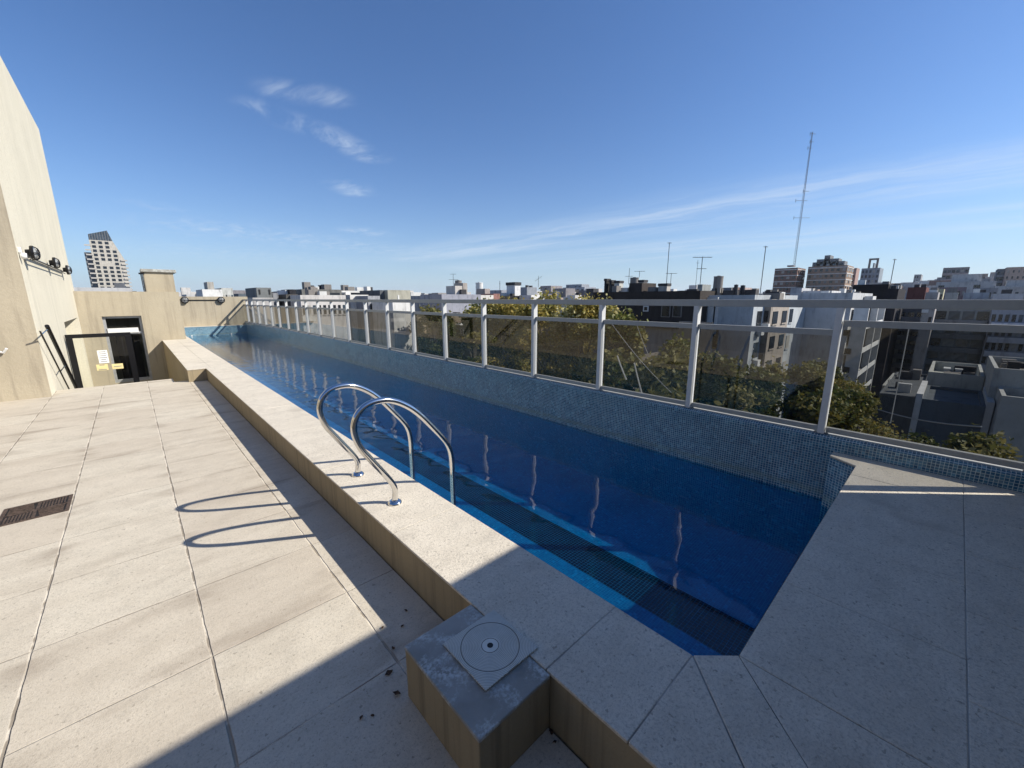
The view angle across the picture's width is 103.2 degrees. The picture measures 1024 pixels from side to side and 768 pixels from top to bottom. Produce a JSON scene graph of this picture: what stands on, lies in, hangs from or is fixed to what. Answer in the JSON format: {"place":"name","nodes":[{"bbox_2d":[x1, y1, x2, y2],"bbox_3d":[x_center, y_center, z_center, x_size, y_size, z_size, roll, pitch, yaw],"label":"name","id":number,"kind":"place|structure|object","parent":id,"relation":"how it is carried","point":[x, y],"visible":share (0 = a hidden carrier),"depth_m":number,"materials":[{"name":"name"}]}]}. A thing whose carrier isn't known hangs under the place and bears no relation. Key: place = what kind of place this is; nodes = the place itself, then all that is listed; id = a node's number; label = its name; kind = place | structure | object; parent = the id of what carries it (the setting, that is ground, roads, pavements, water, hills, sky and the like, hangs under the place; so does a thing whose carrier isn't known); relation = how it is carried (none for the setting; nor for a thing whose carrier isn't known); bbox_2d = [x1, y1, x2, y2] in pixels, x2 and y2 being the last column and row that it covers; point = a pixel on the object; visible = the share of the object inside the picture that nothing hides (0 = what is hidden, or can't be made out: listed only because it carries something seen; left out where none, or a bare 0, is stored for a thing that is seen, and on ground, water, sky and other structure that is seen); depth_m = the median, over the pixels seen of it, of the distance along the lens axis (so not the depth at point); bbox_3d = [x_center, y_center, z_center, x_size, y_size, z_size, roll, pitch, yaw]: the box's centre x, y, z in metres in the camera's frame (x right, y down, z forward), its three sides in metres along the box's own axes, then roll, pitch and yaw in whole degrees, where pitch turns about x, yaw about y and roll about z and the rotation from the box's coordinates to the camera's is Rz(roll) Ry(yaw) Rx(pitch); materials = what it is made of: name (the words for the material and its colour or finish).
{"place":"outdoors","nodes":[
{"label":"outdoors","id":0,"kind":"place"},
{"bbox_2d":[73,291,185,386],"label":"wall","id":1,"kind":"structure","parent":0,"point":[149,321],"depth_m":13.78,"materials":[{"name":"paint"}]},
{"bbox_2d":[102,316,152,382],"bbox_3d":[-13.173,-1.130,13.944,0.945,2.410,0.930,-11,16,-42],"label":"door","id":2,"kind":"structure","parent":1,"relation":"in","point":[121,341],"depth_m":14.04,"materials":[{"name":"metal"}]},
{"bbox_2d":[138,269,175,291],"bbox_3d":[-12.410,-3.614,14.232,0.990,0.750,0.950,-11,16,-42],"label":"chimney","id":3,"kind":"object","parent":1,"relation":"on","point":[158,280],"visible":0.98,"depth_m":13.93,"materials":[{"name":"beige concrete"}]},
{"bbox_2d":[411,296,420,311],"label":"grey house","id":4,"kind":"structure","parent":0,"point":[417,306],"depth_m":79.00,"materials":[{"name":"paint"}]},
{"bbox_2d":[0,0,1023,293],"label":"sky","id":5,"kind":"structure","parent":0,"point":[412,145],"materials":[{"name":"blue"}]},
{"bbox_2d":[852,280,890,299],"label":"black building","id":6,"kind":"structure","parent":0,"point":[876,290],"depth_m":70.49,"materials":[{"name":"paint"}]},
{"bbox_2d":[882,284,905,321],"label":"black building","id":7,"kind":"structure","parent":0,"point":[895,292],"depth_m":68.71,"materials":[{"name":"paint"}]},
{"bbox_2d":[939,287,966,299],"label":"reddish block","id":8,"kind":"structure","parent":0,"point":[961,291],"depth_m":132.84,"materials":[{"name":"paint"}]},
{"bbox_2d":[973,288,997,299],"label":"grey block","id":9,"kind":"structure","parent":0,"point":[991,291],"depth_m":121.67,"materials":[{"name":"paint"}]},
{"bbox_2d":[1006,287,1023,299],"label":"beige block","id":10,"kind":"structure","parent":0,"point":[1018,290],"depth_m":111.69,"materials":[{"name":"paint"}]},
{"label":"ground","id":11,"kind":"structure","parent":0,"visible":0},
{"bbox_2d":[74,287,131,291],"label":"white roof wall","id":12,"kind":"structure","parent":11,"relation":"on","point":[100,289],"depth_m":31.22,"materials":[{"name":"paint"}]},
{"bbox_2d":[84,230,132,289],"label":"angular tower","id":13,"kind":"structure","parent":11,"relation":"on","point":[106,264],"depth_m":311.27,"materials":[{"name":"paint"}]},
{"bbox_2d":[204,282,213,288],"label":"roof tower","id":14,"kind":"structure","parent":11,"relation":"on","point":[208,285],"depth_m":65.21,"materials":[{"name":"paint"}]},
{"bbox_2d":[196,289,222,296],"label":"white house","id":15,"kind":"structure","parent":11,"relation":"on","point":[209,293],"depth_m":63.94,"materials":[{"name":"paint"}]},
{"bbox_2d":[216,288,233,296],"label":"block","id":16,"kind":"structure","parent":11,"relation":"on","point":[227,292],"depth_m":68.40,"materials":[{"name":"paint"}]},
{"bbox_2d":[245,288,271,297],"bbox_3d":[-30.806,-1.862,51.198,1.520,19.939,6.050,-11,16,-42],"label":"dark box","id":17,"kind":"object","parent":11,"relation":"on","point":[258,292],"visible":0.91,"depth_m":47.35,"materials":[{"name":"paint"}]},
{"bbox_2d":[248,298,273,304],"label":"roof wall","id":18,"kind":"structure","parent":11,"relation":"on","point":[260,302],"depth_m":44.74,"materials":[{"name":"paint"}]},
{"bbox_2d":[296,282,341,294],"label":"long roof house","id":19,"kind":"structure","parent":11,"relation":"on","point":[326,287],"depth_m":56.51,"materials":[{"name":"paint"}]},
{"bbox_2d":[340,285,372,294],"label":"white long house","id":20,"kind":"structure","parent":11,"relation":"on","point":[352,290],"depth_m":64.83,"materials":[{"name":"paint"}]},
{"bbox_2d":[346,295,367,308],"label":"white low house","id":21,"kind":"structure","parent":11,"relation":"on","point":[352,305],"depth_m":57.25,"materials":[{"name":"paint"}]},
{"bbox_2d":[356,296,379,309],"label":"grey low house","id":22,"kind":"structure","parent":11,"relation":"on","point":[359,305],"depth_m":55.35,"materials":[{"name":"paint"}]},
{"bbox_2d":[372,302,409,310],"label":"white terrace","id":23,"kind":"structure","parent":11,"relation":"on","point":[392,306],"depth_m":51.91,"materials":[{"name":"paint"}]},
{"bbox_2d":[384,290,410,298],"bbox_3d":[-18.935,-4.399,63.304,3.570,19.862,8.050,-11,16,-42],"label":"beige cube","id":24,"kind":"object","parent":11,"relation":"on","point":[397,294],"visible":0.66,"depth_m":58.34,"materials":[{"name":"paint"}]},
{"bbox_2d":[420,289,480,312],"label":"lilac wall","id":25,"kind":"structure","parent":11,"relation":"on","point":[455,307],"depth_m":71.69,"materials":[{"name":"paint"}]},
{"bbox_2d":[446,286,461,293],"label":"tank base","id":26,"kind":"object","parent":11,"relation":"on","point":[452,289],"visible":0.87,"depth_m":76.19,"materials":[{"name":"paint"}]},
{"bbox_2d":[454,283,466,293],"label":"shaft","id":27,"kind":"object","parent":11,"relation":"on","point":[464,285],"visible":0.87,"depth_m":79.43,"materials":[{"name":"paint"}]},
{"bbox_2d":[462,297,486,313],"bbox_3d":[-3.976,0.534,42.219,5.809,18.862,6.041,4,12,17],"label":"street tree","id":28,"kind":"object","parent":11,"relation":"on","point":[471,311],"visible":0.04,"depth_m":38.84,"materials":[{"name":"green plant"}]},
{"bbox_2d":[476,289,489,294],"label":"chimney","id":29,"kind":"object","parent":11,"relation":"on","point":[482,291],"visible":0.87,"depth_m":88.57,"materials":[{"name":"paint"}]},
{"bbox_2d":[471,294,522,315],"bbox_3d":[-0.468,1.631,36.629,5.927,19.006,5.526,-11,16,-42],"label":"street tree","id":30,"kind":"object","parent":11,"relation":"on","point":[498,309],"visible":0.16,"depth_m":34.46,"materials":[{"name":"green plant"}]},
{"bbox_2d":[490,290,506,295],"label":"grey box","id":31,"kind":"object","parent":11,"relation":"on","point":[497,291],"visible":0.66,"depth_m":111.60,"materials":[{"name":"paint"}]},
{"bbox_2d":[500,293,518,298],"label":"black roof","id":32,"kind":"structure","parent":11,"relation":"on","point":[511,296],"depth_m":96.70,"materials":[{"name":"paint"}]},
{"bbox_2d":[506,282,520,295],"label":"white shaft","id":33,"kind":"object","parent":11,"relation":"on","point":[514,288],"visible":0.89,"depth_m":99.70,"materials":[{"name":"paint"}]},
{"bbox_2d":[521,285,536,294],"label":"grey box","id":34,"kind":"object","parent":11,"relation":"on","point":[528,290],"visible":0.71,"depth_m":124.92,"materials":[{"name":"paint"}]},
{"bbox_2d":[519,295,539,304],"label":"white wall","id":35,"kind":"structure","parent":11,"relation":"on","point":[529,296],"depth_m":95.94,"materials":[{"name":"paint"}]},
{"bbox_2d":[509,287,563,316],"bbox_3d":[2.750,2.408,31.639,6.835,19.532,7.570,-11,16,-42],"label":"street tree","id":36,"kind":"object","parent":11,"relation":"on","point":[543,310],"visible":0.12,"depth_m":30.04,"materials":[{"name":"green plant"}]},
{"bbox_2d":[540,286,561,293],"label":"hazy block","id":37,"kind":"structure","parent":11,"relation":"on","point":[543,289],"depth_m":237.02,"materials":[{"name":"paint"}]},
{"bbox_2d":[566,284,588,286],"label":"roof storey","id":38,"kind":"object","parent":11,"relation":"on","point":[579,285],"visible":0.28,"depth_m":265.09,"materials":[{"name":"paint"}]},
{"bbox_2d":[132,272,1023,315],"bbox_3d":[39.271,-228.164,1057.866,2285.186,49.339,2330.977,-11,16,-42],"label":"distant city","id":39,"kind":"object","parent":11,"relation":"on","point":[970,282],"visible":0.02,"depth_m":148.73,"materials":[{"name":"paint"}]},
{"bbox_2d":[566,287,595,289],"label":"hazy block","id":40,"kind":"structure","parent":11,"relation":"on","point":[580,288],"depth_m":256.59,"materials":[{"name":"paint"}]},
{"bbox_2d":[547,292,626,318],"bbox_3d":[5.059,3.335,28.364,5.744,19.059,4.870,1,12,7],"label":"street tree","id":41,"kind":"object","parent":11,"relation":"on","point":[581,311],"visible":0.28,"depth_m":25.67,"materials":[{"name":"green plant"}]},
{"bbox_2d":[586,306,648,320],"bbox_3d":[6.409,3.978,27.092,5.330,18.322,5.126,-2,12,-10],"label":"street tree","id":42,"kind":"object","parent":11,"relation":"on","point":[630,317],"visible":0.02,"depth_m":24.28,"materials":[{"name":"green plant"}]},
{"bbox_2d":[593,286,716,323],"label":"dark house","id":43,"kind":"structure","parent":11,"relation":"on","point":[678,314],"depth_m":39.64,"materials":[{"name":"paint"}]},
{"bbox_2d":[604,279,610,291],"bbox_3d":[11.162,-11.071,47.591,0.900,2.481,0.394,-11,16,-42],"label":"chimney","id":44,"kind":"object","parent":43,"relation":"on","point":[606,285],"visible":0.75,"depth_m":47.27,"materials":[{"name":"paint"}]},
{"bbox_2d":[629,283,655,291],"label":"roof shed","id":45,"kind":"structure","parent":43,"relation":"on","point":[638,287],"depth_m":43.43,"materials":[{"name":"paint"}]},
{"bbox_2d":[658,283,671,290],"bbox_3d":[15.977,-9.653,42.584,0.900,1.755,1.040,-11,16,-42],"label":"chimney","id":46,"kind":"object","parent":43,"relation":"on","point":[664,286],"visible":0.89,"depth_m":42.17,"materials":[{"name":"paint"}]},
{"bbox_2d":[662,306,669,316],"bbox_3d":[14.860,-7.078,39.191,0.080,1.082,0.736,-11,16,-42],"label":"window","id":47,"kind":"structure","parent":43,"relation":"in","point":[665,309],"depth_m":39.16,"materials":[{"name":"black glass"}]},
{"bbox_2d":[673,306,680,316],"bbox_3d":[15.628,-6.930,38.375,0.080,1.059,0.712,-11,16,-42],"label":"window","id":48,"kind":"structure","parent":43,"relation":"in","point":[677,309],"depth_m":38.34,"materials":[{"name":"black glass"}]},
{"bbox_2d":[712,276,723,294],"bbox_3d":[19.901,-9.411,39.209,0.874,2.057,0.874,-11,16,-42],"label":"water tank","id":49,"kind":"object","parent":43,"relation":"on","point":[718,284],"visible":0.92,"depth_m":38.85,"materials":[{"name":"silver metal"}]},
{"bbox_2d":[697,284,710,290],"bbox_3d":[27.884,-4.324,60.816,3.000,20.553,0.701,-11,16,-42],"label":"cement shaft","id":50,"kind":"object","parent":11,"relation":"on","point":[703,287],"visible":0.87,"depth_m":58.00,"materials":[{"name":"paint"}]},
{"bbox_2d":[706,288,797,327],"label":"grey house","id":51,"kind":"structure","parent":11,"relation":"on","point":[743,316],"depth_m":37.09,"materials":[{"name":"paint"}]},
{"bbox_2d":[756,311,762,325],"bbox_3d":[22.437,-5.824,36.801,1.385,1.560,0.140,-11,16,-42],"label":"window","id":52,"kind":"structure","parent":51,"relation":"in","point":[759,314],"depth_m":36.71,"materials":[{"name":"black glass"}]},
{"bbox_2d":[761,292,789,326],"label":"service block","id":53,"kind":"structure","parent":11,"relation":"on","point":[775,316],"depth_m":38.25,"materials":[{"name":"paint"}]},
{"bbox_2d":[772,311,778,325],"bbox_3d":[24.818,-6.185,38.234,1.660,1.307,0.140,-11,16,-42],"label":"window","id":54,"kind":"structure","parent":53,"relation":"in","point":[775,314],"depth_m":38.15,"materials":[{"name":"grey glass"}]},
{"bbox_2d":[781,311,786,323],"bbox_3d":[27.018,-6.610,40.229,1.660,1.307,0.140,-11,16,-42],"label":"window","id":55,"kind":"structure","parent":53,"relation":"in","point":[784,313],"depth_m":40.14,"materials":[{"name":"grey glass"}]},
{"bbox_2d":[772,268,805,294],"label":"brown tower","id":56,"kind":"structure","parent":11,"relation":"on","point":[786,280],"depth_m":213.56,"materials":[{"name":"paint"}]},
{"bbox_2d":[793,132,812,263],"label":"radio mast","id":57,"kind":"object","parent":56,"relation":"on","point":[803,196],"visible":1,"depth_m":208.61,"materials":[{"name":"metal"}]},
{"bbox_2d":[793,307,805,327],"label":"pale house","id":58,"kind":"structure","parent":11,"relation":"on","point":[799,317],"depth_m":49.29,"materials":[{"name":"paint"}]},
{"bbox_2d":[805,265,853,290],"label":"brown tower","id":59,"kind":"structure","parent":11,"relation":"on","point":[829,278],"depth_m":206.02,"materials":[{"name":"paint"}]},
{"bbox_2d":[812,261,847,266],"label":"roof storey","id":60,"kind":"object","parent":59,"relation":"on","point":[814,264],"visible":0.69,"depth_m":207.40,"materials":[{"name":"paint"}]},
{"bbox_2d":[817,258,841,264],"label":"roof storey","id":61,"kind":"object","parent":60,"relation":"on","point":[836,260],"visible":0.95,"depth_m":207.49,"materials":[{"name":"paint"}]},
{"bbox_2d":[791,289,885,365],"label":"white block","id":62,"kind":"structure","parent":11,"relation":"on","point":[819,318],"depth_m":49.60,"materials":[{"name":"paint"}]},
{"bbox_2d":[790,288,810,294],"bbox_3d":[40.003,-12.675,56.198,5.000,1.152,1.293,-11,16,-42],"label":"roof room","id":63,"kind":"object","parent":62,"relation":"on","point":[796,290],"visible":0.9,"depth_m":54.61,"materials":[{"name":"paint"}]},
{"bbox_2d":[803,291,840,292],"bbox_3d":[41.954,-12.197,54.900,6.000,0.746,3.118,-11,16,-42],"label":"roof room","id":64,"kind":"object","parent":62,"relation":"on","point":[820,291],"visible":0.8,"depth_m":53.25,"materials":[{"name":"paint"}]},
{"bbox_2d":[851,268,859,286],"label":"pink tower","id":65,"kind":"structure","parent":11,"relation":"on","point":[855,276],"depth_m":220.19,"materials":[{"name":"paint"}]},
{"bbox_2d":[860,258,883,284],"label":"glass tower","id":66,"kind":"structure","parent":11,"relation":"on","point":[874,274],"depth_m":244.11,"materials":[{"name":"paint"}]},
{"bbox_2d":[900,309,921,321],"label":"dark apartments","id":67,"kind":"structure","parent":11,"relation":"on","point":[910,315],"depth_m":79.11,"materials":[{"name":"paint"}]},
{"bbox_2d":[906,283,928,299],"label":"dark red house","id":68,"kind":"structure","parent":11,"relation":"on","point":[917,291],"depth_m":84.26,"materials":[{"name":"brick"}]},
{"bbox_2d":[920,287,939,322],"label":"beige house","id":69,"kind":"structure","parent":11,"relation":"on","point":[928,315],"depth_m":69.27,"materials":[{"name":"paint"}]},
{"bbox_2d":[944,288,957,299],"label":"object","id":70,"kind":"object","parent":11,"relation":"on","point":[952,294],"visible":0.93,"depth_m":74.00,"materials":[{"name":"paint"}]},
{"bbox_2d":[942,267,969,278],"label":"stepped tower","id":71,"kind":"structure","parent":11,"relation":"on","point":[947,273],"depth_m":199.33,"materials":[{"name":"paint"}]},
{"bbox_2d":[934,309,990,323],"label":"grey apartments","id":72,"kind":"structure","parent":11,"relation":"on","point":[964,316],"depth_m":71.64,"materials":[{"name":"paint"}]},
{"bbox_2d":[935,311,946,319],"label":"window","id":73,"kind":"structure","parent":72,"relation":"in","point":[941,315],"depth_m":73.68,"materials":[{"name":"black glass"}]},
{"bbox_2d":[947,311,960,319],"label":"window","id":74,"kind":"structure","parent":72,"relation":"in","point":[953,315],"depth_m":72.51,"materials":[{"name":"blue glass"}]},
{"bbox_2d":[962,311,974,319],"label":"window","id":75,"kind":"structure","parent":72,"relation":"in","point":[967,315],"depth_m":71.29,"materials":[{"name":"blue glass"}]},
{"bbox_2d":[976,312,989,320],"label":"window","id":76,"kind":"structure","parent":72,"relation":"in","point":[983,316],"depth_m":70.07,"materials":[{"name":"black glass"}]},
{"bbox_2d":[962,289,989,299],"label":"grey long house","id":77,"kind":"structure","parent":11,"relation":"on","point":[977,294],"depth_m":78.48,"materials":[{"name":"paint"}]},
{"bbox_2d":[993,269,1004,285],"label":"corner tower","id":78,"kind":"structure","parent":11,"relation":"on","point":[999,275],"depth_m":176.63,"materials":[{"name":"paint"}]},
{"bbox_2d":[988,310,1023,324],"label":"white slab apartments","id":79,"kind":"structure","parent":11,"relation":"on","point":[1006,317],"depth_m":66.83,"materials":[{"name":"paint"}]},
{"bbox_2d":[990,289,1023,299],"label":"grey long house","id":80,"kind":"structure","parent":11,"relation":"on","point":[1006,295],"depth_m":70.71,"materials":[{"name":"paint"}]},
{"bbox_2d":[1002,267,1023,285],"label":"pink beige tower","id":81,"kind":"structure","parent":11,"relation":"on","point":[1014,273],"depth_m":170.75,"materials":[{"name":"paint"}]},
{"bbox_3d":[-7.637,9.672,7.325,13.800,15.380,42.000,-11,16,-42],"label":"host building","id":82,"kind":"object","parent":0,"visible":0},
{"bbox_2d":[0,56,93,401],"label":"stair tower","id":83,"kind":"structure","parent":82,"relation":"on","point":[35,297],"depth_m":7.65,"materials":[{"name":"beige paint"}]},
{"bbox_2d":[17,247,28,258],"bbox_3d":[-8.059,-2.157,6.683,0.098,0.185,0.100,-11,16,-42],"label":"security camera","id":84,"kind":"object","parent":83,"relation":"attached to","point":[23,255],"visible":1,"depth_m":6.66,"materials":[{"name":"white plastic"}]},
{"bbox_2d":[25,245,40,260],"bbox_3d":[-8.243,-2.252,6.977,0.168,0.250,0.264,-11,16,-42],"label":"bulkhead lamp","id":85,"kind":"object","parent":83,"relation":"attached to","point":[33,253],"visible":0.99,"depth_m":6.93,"materials":[{"name":"black metal"}]},
{"bbox_2d":[29,257,64,273],"bbox_3d":[-10.165,-2.581,8.919,0.056,0.081,5.400,-11,16,-42],"label":"conduit","id":86,"kind":"object","parent":83,"relation":"attached to","point":[43,263],"visible":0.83,"depth_m":8.46,"materials":[{"name":"black metal"}]},
{"bbox_2d":[49,257,60,268],"bbox_3d":[-10.248,-2.713,9.091,0.168,0.250,0.264,-11,16,-42],"label":"bulkhead lamp","id":87,"kind":"object","parent":83,"relation":"attached to","point":[54,262],"visible":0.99,"depth_m":9.04,"materials":[{"name":"black metal"}]},
{"bbox_2d":[39,324,77,388],"bbox_3d":[-8.753,-0.320,7.914,0.082,1.754,2.874,-11,16,-42],"label":"stair handrail","id":88,"kind":"object","parent":83,"relation":"attached to","point":[57,348],"visible":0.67,"depth_m":7.64,"materials":[{"name":"black metal"}]},
{"bbox_2d":[62,265,71,274],"bbox_3d":[-12.016,-3.084,10.961,0.168,0.250,0.264,-11,16,-42],"label":"bulkhead lamp","id":89,"kind":"object","parent":83,"relation":"attached to","point":[67,269],"visible":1,"depth_m":10.91,"materials":[{"name":"black metal"}]},
{"bbox_2d":[64,332,139,387],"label":"glass gate","id":90,"kind":"structure","parent":83,"relation":"attached to","point":[73,359],"depth_m":9.63,"materials":[{"name":"black metal"}]},
{"bbox_2d":[96,364,108,370],"bbox_3d":[-9.923,-0.404,9.824,0.199,0.145,0.006,-11,16,-42],"label":"yellow notice","id":91,"kind":"object","parent":90,"relation":"attached to","point":[102,367],"visible":1,"depth_m":9.82,"materials":[{"name":"yellow paper"}]},
{"bbox_2d":[97,350,108,362],"bbox_3d":[-9.887,-0.661,9.805,0.174,0.312,0.006,-11,16,-42],"label":"paper notice","id":92,"kind":"object","parent":90,"relation":"attached to","point":[103,356],"visible":1,"depth_m":9.80,"materials":[{"name":"white paper"}]},
{"bbox_2d":[112,363,123,368],"bbox_3d":[-9.727,-0.438,10.003,0.197,0.129,0.006,-11,16,-42],"label":"yellow notice","id":93,"kind":"object","parent":90,"relation":"attached to","point":[118,366],"visible":1,"depth_m":10.01,"materials":[{"name":"yellow paper"}]},
{"bbox_2d":[179,297,247,326],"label":"end wall","id":94,"kind":"structure","parent":82,"relation":"on","point":[228,311],"depth_m":21.68,"materials":[{"name":"beige paint"}]},
{"bbox_2d":[0,379,586,767],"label":"deck","id":95,"kind":"structure","parent":82,"relation":"on","point":[201,574],"depth_m":2.22,"materials":[{"name":"tile"}]},
{"bbox_2d":[0,494,72,526],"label":"floor drain","id":96,"kind":"object","parent":95,"relation":"on","point":[22,513],"visible":1,"depth_m":3.23,"materials":[{"name":"metal"}]},
{"bbox_2d":[404,605,549,767],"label":"skimmer box","id":97,"kind":"object","parent":95,"relation":"on","point":[478,688],"visible":1,"depth_m":1.53,"materials":[{"name":"paint"}]},
{"bbox_2d":[162,322,1023,767],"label":"pool","id":98,"kind":"structure","parent":82,"relation":"on","point":[662,584],"depth_m":2.84,"materials":[{"name":"tile"}]},
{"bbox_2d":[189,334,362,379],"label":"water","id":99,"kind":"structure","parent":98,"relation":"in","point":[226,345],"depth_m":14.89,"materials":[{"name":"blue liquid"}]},
{"bbox_2d":[317,383,455,506],"bbox_3d":[-0.935,0.808,3.155,0.785,1.620,0.733,-11,16,-42],"label":"pool ladder","id":100,"kind":"object","parent":98,"relation":"attached to","point":[395,500],"visible":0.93,"depth_m":3.00,"materials":[{"name":"silver metal"}]},
{"bbox_2d":[242,299,1023,471],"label":"glass railing","id":101,"kind":"object","parent":98,"relation":"on","point":[953,389],"visible":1,"depth_m":4.10,"materials":[{"name":"grey paint"}]},
{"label":"pavement","id":102,"kind":"structure","parent":0,"visible":0},
{"bbox_2d":[278,294,301,305],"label":"dark roof wall","id":103,"kind":"structure","parent":102,"relation":"on","point":[283,296],"depth_m":48.57,"materials":[{"name":"paint"}]},
{"bbox_2d":[290,286,345,308],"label":"building","id":104,"kind":"structure","parent":102,"relation":"on","point":[312,292],"depth_m":47.13,"materials":[{"name":"paint"}]},
{"bbox_2d":[360,290,384,298],"bbox_3d":[-20.674,-4.207,62.428,1.184,19.855,7.000,-11,16,-42],"label":"dark cube","id":105,"kind":"object","parent":102,"relation":"on","point":[381,293],"visible":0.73,"depth_m":58.73,"materials":[{"name":"paint"}]},
{"bbox_2d":[419,303,451,312],"bbox_3d":[-8.986,-1.420,52.154,6.951,18.608,6.965,-11,16,-42],"label":"street tree","id":106,"kind":"object","parent":102,"relation":"on","point":[427,309],"visible":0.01,"depth_m":50.07,"materials":[{"name":"green plant"}]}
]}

